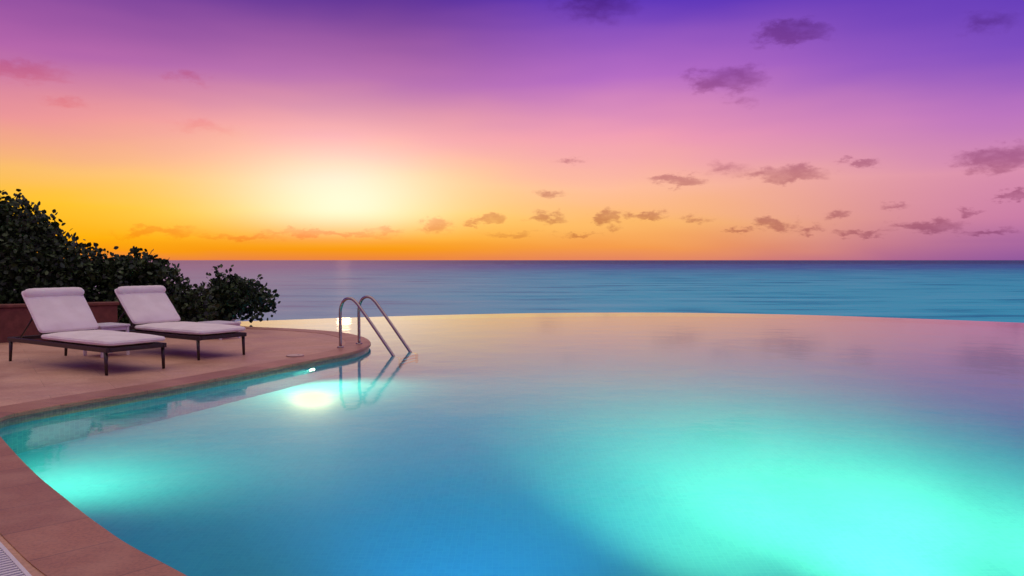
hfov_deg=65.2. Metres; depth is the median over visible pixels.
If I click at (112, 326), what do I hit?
side table
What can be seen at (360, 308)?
pool ladder
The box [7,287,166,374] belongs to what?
sun lounger
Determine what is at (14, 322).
wall
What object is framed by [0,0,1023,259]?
sky
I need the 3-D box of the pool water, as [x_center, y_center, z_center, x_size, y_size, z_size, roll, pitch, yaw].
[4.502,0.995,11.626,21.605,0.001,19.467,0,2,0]
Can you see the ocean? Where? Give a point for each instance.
(980, 290)
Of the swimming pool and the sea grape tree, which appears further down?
the swimming pool
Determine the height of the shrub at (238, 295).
1.300 m
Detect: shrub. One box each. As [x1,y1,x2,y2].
[15,242,219,330]
[202,264,280,322]
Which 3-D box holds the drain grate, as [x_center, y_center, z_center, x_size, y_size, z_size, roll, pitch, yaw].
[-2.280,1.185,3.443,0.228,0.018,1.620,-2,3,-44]
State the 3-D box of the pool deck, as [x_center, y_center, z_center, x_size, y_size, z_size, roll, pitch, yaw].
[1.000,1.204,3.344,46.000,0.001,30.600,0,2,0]
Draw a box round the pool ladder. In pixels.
[337,295,411,355]
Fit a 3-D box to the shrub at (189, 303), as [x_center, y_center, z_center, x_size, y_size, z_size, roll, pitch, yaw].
[-7.269,0.002,14.777,3.482,1.698,1.930,0,2,0]
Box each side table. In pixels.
[83,322,129,357]
[199,320,240,339]
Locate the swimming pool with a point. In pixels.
(47, 413)
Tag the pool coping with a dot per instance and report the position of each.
(46, 529)
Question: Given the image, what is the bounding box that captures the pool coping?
[0,319,370,575]
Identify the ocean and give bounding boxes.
[94,260,1023,322]
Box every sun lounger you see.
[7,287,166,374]
[114,285,246,359]
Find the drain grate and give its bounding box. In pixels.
[0,542,31,575]
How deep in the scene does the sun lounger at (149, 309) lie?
11.45 m
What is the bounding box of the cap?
[0,301,118,307]
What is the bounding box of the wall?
[0,305,117,342]
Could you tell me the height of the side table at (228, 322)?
0.275 m
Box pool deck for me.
[0,329,345,575]
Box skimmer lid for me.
[286,354,303,356]
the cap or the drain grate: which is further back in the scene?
the cap
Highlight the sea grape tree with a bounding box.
[0,189,105,303]
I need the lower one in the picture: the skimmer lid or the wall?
the skimmer lid
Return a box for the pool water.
[0,313,1023,575]

